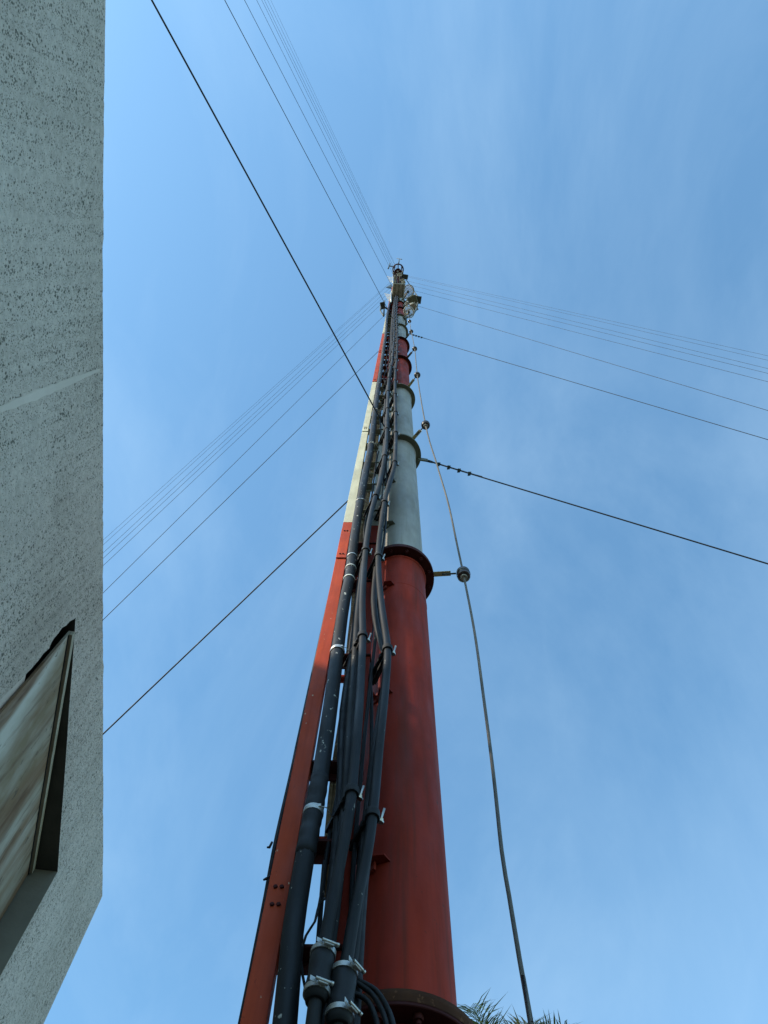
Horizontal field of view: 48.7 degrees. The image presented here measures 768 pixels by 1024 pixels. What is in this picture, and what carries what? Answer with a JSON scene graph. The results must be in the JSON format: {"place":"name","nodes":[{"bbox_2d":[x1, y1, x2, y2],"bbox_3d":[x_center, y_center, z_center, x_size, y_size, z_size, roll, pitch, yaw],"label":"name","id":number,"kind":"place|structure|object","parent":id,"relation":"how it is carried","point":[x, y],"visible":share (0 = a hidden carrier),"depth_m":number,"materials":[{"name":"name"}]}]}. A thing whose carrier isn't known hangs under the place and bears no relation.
{"place":"outdoors","nodes":[
{"label":"outdoors","id":0,"kind":"place"},
{"bbox_2d":[0,0,105,1023],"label":"concrete building","id":1,"kind":"structure","parent":0,"point":[52,67],"depth_m":3.28,"materials":[{"name":"concrete"}]},
{"bbox_2d":[44,0,767,1023],"label":"sky","id":2,"kind":"structure","parent":0,"point":[607,160],"materials":[{"name":"blue"}]},
{"label":"ground","id":3,"kind":"structure","parent":0,"visible":0},
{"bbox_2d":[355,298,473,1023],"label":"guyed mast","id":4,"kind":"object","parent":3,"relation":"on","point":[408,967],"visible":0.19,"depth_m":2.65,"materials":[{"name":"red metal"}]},
{"bbox_2d":[103,500,347,734],"bbox_3d":[-5.393,4.884,4.709,13.380,8.933,0.012,-37,-77,11],"label":"guy wire","id":5,"kind":"object","parent":4,"relation":"attached to","point":[142,696],"visible":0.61,"depth_m":6.96,"materials":[{"name":"metal"}]},
{"bbox_2d":[103,350,348,592],"bbox_3d":[-5.032,1.232,16.121,12.999,32.899,0.010,-37,-77,11],"label":"guy wire","id":6,"kind":"object","parent":4,"relation":"attached to","point":[231,466],"visible":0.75,"depth_m":19.97,"materials":[{"name":"metal"}]},
{"bbox_2d":[103,363,365,619],"bbox_3d":[-5.303,3.125,10.437,13.419,20.915,0.010,-37,-77,11],"label":"guy wire","id":7,"kind":"object","parent":4,"relation":"attached to","point":[228,497],"visible":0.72,"depth_m":14.53,"materials":[{"name":"metal"}]},
{"bbox_2d":[103,306,378,565],"bbox_3d":[-6.844,0.893,22.323,17.877,44.885,0.010,-37,-77,11],"label":"guy wire","id":8,"kind":"object","parent":4,"relation":"attached to","point":[227,448],"visible":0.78,"depth_m":26.91,"materials":[{"name":"metal"}]},
{"bbox_2d":[107,294,386,554],"bbox_3d":[-7.441,0.493,25.347,19.529,50.878,0.010,-37,-77,11],"label":"guy wire","id":9,"kind":"object","parent":4,"relation":"attached to","point":[229,440],"visible":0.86,"depth_m":30.39,"materials":[{"name":"metal"}]},
{"bbox_2d":[109,286,385,534],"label":"guy wire","id":10,"kind":"object","parent":4,"relation":"attached to","point":[237,419],"visible":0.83,"depth_m":41.96,"materials":[{"name":"metal"}]},
{"bbox_2d":[103,285,392,552],"bbox_3d":[-7.902,-0.009,28.338,20.837,56.870,0.010,-37,-77,11],"label":"guy wire","id":11,"kind":"object","parent":4,"relation":"attached to","point":[232,433],"visible":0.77,"depth_m":32.96,"materials":[{"name":"metal"}]},
{"bbox_2d":[103,280,393,544],"bbox_3d":[-9.044,-0.425,32.935,23.944,65.860,0.010,-37,-77,11],"label":"guy wire","id":12,"kind":"object","parent":4,"relation":"attached to","point":[227,431],"visible":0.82,"depth_m":38.33,"materials":[{"name":"metal"}]},
{"bbox_2d":[151,0,384,426],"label":"guy wire","id":13,"kind":"object","parent":4,"relation":"attached to","point":[176,45],"visible":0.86,"depth_m":6.12,"materials":[{"name":"metal"}]},
{"bbox_2d":[224,0,392,318],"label":"guy wire","id":14,"kind":"object","parent":4,"relation":"attached to","point":[302,147],"visible":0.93,"depth_m":13.93,"materials":[{"name":"metal"}]},
{"bbox_2d":[257,1,366,220],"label":"guy wire","id":15,"kind":"object","parent":4,"relation":"attached to","point":[319,126],"visible":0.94,"depth_m":30.15,"materials":[{"name":"metal"}]},
{"bbox_2d":[244,0,391,285],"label":"guy wire","id":16,"kind":"object","parent":4,"relation":"attached to","point":[311,130],"visible":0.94,"depth_m":20.84,"materials":[{"name":"metal"}]},
{"bbox_2d":[240,289,398,1023],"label":"cable ladder","id":17,"kind":"object","parent":4,"relation":"attached to","point":[257,1006],"visible":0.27,"depth_m":2.58,"materials":[{"name":"metal"}]},
{"bbox_2d":[238,584,330,1023],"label":"coax cable","id":18,"kind":"object","parent":17,"relation":"attached to","point":[267,878],"visible":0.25,"depth_m":2.32,"materials":[{"name":"black rubber"}]},
{"bbox_2d":[301,860,324,986],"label":"wire","id":19,"kind":"object","parent":17,"relation":"attached to","point":[315,919],"visible":0.84,"depth_m":2.02,"materials":[{"name":"black rubber"}]},
{"bbox_2d":[272,301,390,1023],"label":"coax cable","id":20,"kind":"object","parent":17,"relation":"attached to","point":[286,1002],"visible":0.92,"depth_m":2.36,"materials":[{"name":"rubber"}]},
{"bbox_2d":[303,295,396,1023],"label":"coax cable","id":21,"kind":"object","parent":17,"relation":"attached to","point":[316,988],"visible":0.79,"depth_m":2.32,"materials":[{"name":"black rubber"}]},
{"bbox_2d":[320,297,394,1023],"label":"coax cable","id":22,"kind":"object","parent":21,"relation":"attached to","point":[350,709],"visible":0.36,"depth_m":2.76,"materials":[{"name":"black rubber"}]},
{"bbox_2d":[324,302,393,908],"bbox_3d":[0.150,-3.604,16.758,0.096,36.750,0.025,0,-73,1],"label":"coax cable","id":23,"kind":"object","parent":21,"relation":"attached to","point":[342,726],"visible":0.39,"depth_m":2.73,"materials":[{"name":"black rubber"}]},
{"bbox_2d":[319,354,386,894],"bbox_3d":[-0.059,-0.960,8.525,0.043,13.247,0.015,0,-73,1],"label":"cable","id":24,"kind":"object","parent":17,"relation":"hanging from","point":[330,795],"visible":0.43,"depth_m":2.95,"materials":[{"name":"black rubber"}]},
{"bbox_2d":[316,301,393,941],"bbox_3d":[0.141,-3.819,17.587,0.056,34.559,0.052,0,-73,1],"label":"thin cable","id":25,"kind":"object","parent":17,"relation":"attached to","point":[320,913],"visible":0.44,"depth_m":2.29,"materials":[{"name":"black rubber"}]},
{"bbox_2d":[324,371,386,897],"bbox_3d":[-0.077,-0.524,7.115,0.058,10.295,0.012,0,-73,1],"label":"cable","id":26,"kind":"object","parent":17,"relation":"hanging from","point":[334,793],"visible":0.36,"depth_m":2.62,"materials":[{"name":"black rubber"}]},
{"bbox_2d":[324,295,399,1023],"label":"coax cable","id":27,"kind":"object","parent":17,"relation":"attached to","point":[342,1007],"visible":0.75,"depth_m":2.27,"materials":[{"name":"black rubber"}]},
{"bbox_2d":[354,307,395,999],"bbox_3d":[0.232,-3.619,16.752,0.108,36.750,0.027,0,-73,1],"label":"coax cable","id":28,"kind":"object","parent":27,"relation":"attached to","point":[376,625],"visible":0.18,"depth_m":2.66,"materials":[{"name":"black rubber"}]},
{"bbox_2d":[355,991,379,1023],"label":"jumper cable","id":29,"kind":"object","parent":28,"relation":"attached to","point":[365,999],"visible":0.86,"depth_m":1.76,"materials":[{"name":"black rubber"}]},
{"bbox_2d":[356,980,388,1023],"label":"jumper cable","id":30,"kind":"object","parent":28,"relation":"attached to","point":[369,992],"visible":0.91,"depth_m":1.77,"materials":[{"name":"black rubber"}]},
{"bbox_2d":[357,977,395,1023],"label":"jumper cable","id":31,"kind":"object","parent":28,"relation":"attached to","point":[377,992],"visible":0.94,"depth_m":1.77,"materials":[{"name":"black rubber"}]},
{"bbox_2d":[351,365,384,605],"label":"wire","id":32,"kind":"object","parent":17,"relation":"attached to","point":[368,482],"visible":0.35,"depth_m":6.76,"materials":[{"name":"brown metal"}]},
{"bbox_2d":[349,347,394,905],"bbox_3d":[0.221,-3.835,17.585,0.058,34.569,0.055,0,-73,1],"label":"thin cable","id":33,"kind":"object","parent":17,"relation":"attached to","point":[354,846],"visible":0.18,"depth_m":2.72,"materials":[{"name":"black rubber"}]},
{"bbox_2d":[361,359,387,541],"bbox_3d":[0.044,-2.395,13.201,0.054,18.462,0.018,0,-73,1],"label":"cable","id":34,"kind":"object","parent":17,"relation":"hanging from","point":[368,497],"visible":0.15,"depth_m":5.60,"materials":[{"name":"black rubber"}]},
{"bbox_2d":[353,384,396,1023],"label":"coax cable","id":35,"kind":"object","parent":17,"relation":"attached to","point":[357,1003],"visible":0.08,"depth_m":1.93,"materials":[{"name":"black rubber"}]},
{"bbox_2d":[368,370,392,757],"bbox_3d":[0.210,-3.774,17.510,0.058,34.390,0.054,0,-73,1],"label":"thin cable","id":36,"kind":"object","parent":17,"relation":"attached to","point":[371,719],"visible":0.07,"depth_m":3.04,"materials":[{"name":"black rubber"}]},
{"bbox_2d":[380,300,384,316],"bbox_3d":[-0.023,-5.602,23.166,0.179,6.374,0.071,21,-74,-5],"label":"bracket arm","id":37,"kind":"object","parent":17,"relation":"attached to","point":[383,314],"visible":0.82,"depth_m":21.12},
{"bbox_2d":[262,1,380,243],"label":"guy wire","id":38,"kind":"object","parent":4,"relation":"attached to","point":[319,118],"visible":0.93,"depth_m":34.54,"materials":[{"name":"metal"}]},
{"bbox_2d":[264,0,391,262],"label":"guy wire","id":39,"kind":"object","parent":4,"relation":"attached to","point":[324,124],"visible":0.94,"depth_m":39.41,"materials":[{"name":"metal"}]},
{"bbox_2d":[271,8,393,262],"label":"guy wire","id":40,"kind":"object","parent":4,"relation":"attached to","point":[330,131],"visible":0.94,"depth_m":45.06,"materials":[{"name":"metal"}]},
{"bbox_2d":[271,1,394,263],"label":"guy wire","id":41,"kind":"object","parent":4,"relation":"attached to","point":[331,129],"visible":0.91,"depth_m":51.98,"materials":[{"name":"metal"}]},
{"bbox_2d":[380,302,390,310],"bbox_3d":[0.102,-5.419,22.759,0.588,0.347,0.212,41,-76,-11],"label":"equipment box","id":42,"kind":"object","parent":4,"relation":"attached to","point":[382,304],"visible":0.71,"depth_m":22.57,"materials":[{"name":"black metal"}]},
{"bbox_2d":[392,263,403,282],"bbox_3d":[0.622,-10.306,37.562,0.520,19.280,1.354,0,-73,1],"label":"head platform","id":43,"kind":"structure","parent":4,"relation":"attached to","point":[396,271],"depth_m":37.82,"materials":[{"name":"red paint"}]},
{"bbox_2d":[392,283,404,300],"bbox_3d":[0.468,-7.257,28.070,0.417,0.260,0.629,6,-73,-1],"label":"panel antenna","id":44,"kind":"object","parent":4,"relation":"attached to","point":[398,289],"visible":0.86,"depth_m":27.94,"materials":[{"name":"beige metal"}]},
{"bbox_2d":[384,293,391,302],"bbox_3d":[0.122,-6.685,26.370,0.288,5.568,0.035,0,-73,1],"label":"comb antenna","id":45,"kind":"object","parent":44,"relation":"attached to","point":[390,297],"visible":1,"depth_m":26.11,"materials":[{"name":"metal"}]},
{"bbox_2d":[402,274,407,279],"bbox_3d":[0.861,-9.874,36.492,0.256,0.385,0.713,10,-73,-2],"label":"equipment box","id":46,"kind":"object","parent":4,"relation":"attached to","point":[404,276],"visible":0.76,"depth_m":36.24,"materials":[{"name":"black metal"}]},
{"bbox_2d":[401,284,413,299],"bbox_3d":[0.787,-7.455,28.869,0.488,0.266,0.574,0,-73,1],"label":"grid dish","id":47,"kind":"object","parent":4,"relation":"attached to","point":[407,292],"visible":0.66,"depth_m":28.83,"materials":[{"name":"silver metal"}]},
{"bbox_2d":[403,306,413,318],"bbox_3d":[0.612,-5.027,21.517,0.296,0.221,0.408,20,-74,-5],"label":"grid dish","id":48,"kind":"object","parent":4,"relation":"attached to","point":[407,313],"visible":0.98,"depth_m":21.46,"materials":[{"name":"white metal"}]},
{"bbox_2d":[403,280,418,319],"bbox_3d":[0.983,-8.668,33.280,0.579,26.175,0.154,-8,-73,4],"label":"antenna frame","id":49,"kind":"object","parent":4,"relation":"attached to","point":[405,318],"visible":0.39,"depth_m":25.08,"materials":[{"name":"silver metal"}]},
{"bbox_2d":[405,302,418,311],"bbox_3d":[0.724,-5.781,24.244,0.481,0.249,0.249,-29,-76,9],"label":"equipment box","id":50,"kind":"object","parent":49,"relation":"attached to","point":[413,305],"visible":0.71,"depth_m":24.10,"materials":[{"name":"silver metal"}]},
{"bbox_2d":[402,296,421,304],"bbox_3d":[0.864,-6.659,26.722,0.678,0.389,0.283,-8,-73,3],"label":"equipment box","id":51,"kind":"object","parent":49,"relation":"attached to","point":[419,298],"visible":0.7,"depth_m":26.52,"materials":[{"name":"black metal"}]},
{"bbox_2d":[407,295,418,304],"bbox_3d":[0.775,-6.578,26.580,0.559,0.270,0.315,-19,-74,7],"label":"equipment box","id":52,"kind":"object","parent":49,"relation":"attached to","point":[412,298],"visible":0.57,"depth_m":26.44,"materials":[{"name":"grey paint"}]},
{"bbox_2d":[407,346,416,357],"bbox_3d":[0.426,-2.497,13.306,0.078,0.115,0.248,40,-76,-10],"label":"standoff insulator","id":53,"kind":"object","parent":4,"relation":"attached to","point":[413,348],"visible":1,"depth_m":13.27,"materials":[{"name":"grey metal"}]},
{"bbox_2d":[408,372,419,386],"bbox_3d":[0.355,-1.624,10.440,0.078,0.115,0.244,40,-76,-10],"label":"standoff insulator","id":54,"kind":"object","parent":4,"relation":"attached to","point":[413,380],"visible":0.92,"depth_m":10.41,"materials":[{"name":"grey metal"}]},
{"bbox_2d":[412,420,429,438],"bbox_3d":[0.320,-0.721,7.583,0.078,0.115,0.235,40,-76,-10],"label":"standoff insulator","id":55,"kind":"object","parent":4,"relation":"attached to","point":[424,423],"visible":0.96,"depth_m":7.56,"materials":[{"name":"grey metal"}]},
{"bbox_2d":[434,566,469,582],"bbox_3d":[0.369,0.350,4.777,0.236,0.115,0.078,0,-73,1],"label":"standoff insulator","id":56,"kind":"object","parent":4,"relation":"attached to","point":[462,572],"visible":0.93,"depth_m":4.77,"materials":[{"name":"grey metal"}]},
{"bbox_2d":[405,288,767,381],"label":"guy wire","id":57,"kind":"object","parent":4,"relation":"attached to","point":[607,340],"visible":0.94,"depth_m":27.25,"materials":[{"name":"metal"}]},
{"bbox_2d":[405,280,767,368],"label":"guy wire","id":58,"kind":"object","parent":4,"relation":"attached to","point":[602,328],"visible":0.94,"depth_m":34.01,"materials":[{"name":"metal"}]},
{"bbox_2d":[407,284,767,373],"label":"guy wire","id":59,"kind":"object","parent":4,"relation":"attached to","point":[610,334],"visible":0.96,"depth_m":31.00,"materials":[{"name":"metal"}]},
{"bbox_2d":[410,276,766,355],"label":"guy wire","id":60,"kind":"object","parent":4,"relation":"attached to","point":[599,318],"visible":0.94,"depth_m":43.51,"materials":[{"name":"metal"}]},
{"bbox_2d":[410,334,767,439],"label":"guy wire","id":61,"kind":"object","parent":4,"relation":"attached to","point":[597,389],"visible":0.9,"depth_m":14.52,"materials":[{"name":"metal"}]},
{"bbox_2d":[414,278,764,359],"bbox_3d":[14.176,-5.500,30.940,27.082,65.860,0.010,9,-73,-2],"label":"guy wire","id":62,"kind":"object","parent":4,"relation":"attached to","point":[604,322],"visible":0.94,"depth_m":39.29,"materials":[{"name":"metal"}]},
{"bbox_2d":[419,306,767,410],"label":"guy wire","id":63,"kind":"object","parent":4,"relation":"attached to","point":[610,363],"visible":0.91,"depth_m":19.47,"materials":[{"name":"metal"}]},
{"bbox_2d":[426,460,767,564],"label":"guy wire","id":64,"kind":"object","parent":4,"relation":"attached to","point":[449,467],"visible":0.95,"depth_m":6.85,"materials":[{"name":"metal"}]},
{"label":"standoff insulator","id":65,"kind":"object","parent":4,"relation":"attached to","visible":0},
{"bbox_2d":[406,299,533,1023],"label":"ground conductor","id":66,"kind":"object","parent":65,"relation":"attached to","point":[519,957],"visible":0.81,"depth_m":2.68,"materials":[{"name":"metal"}]},
{"bbox_2d":[458,988,577,1023],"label":"palm tree","id":67,"kind":"object","parent":3,"relation":"on","point":[479,1020],"visible":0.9,"depth_m":8.57,"materials":[{"name":"green plant"}]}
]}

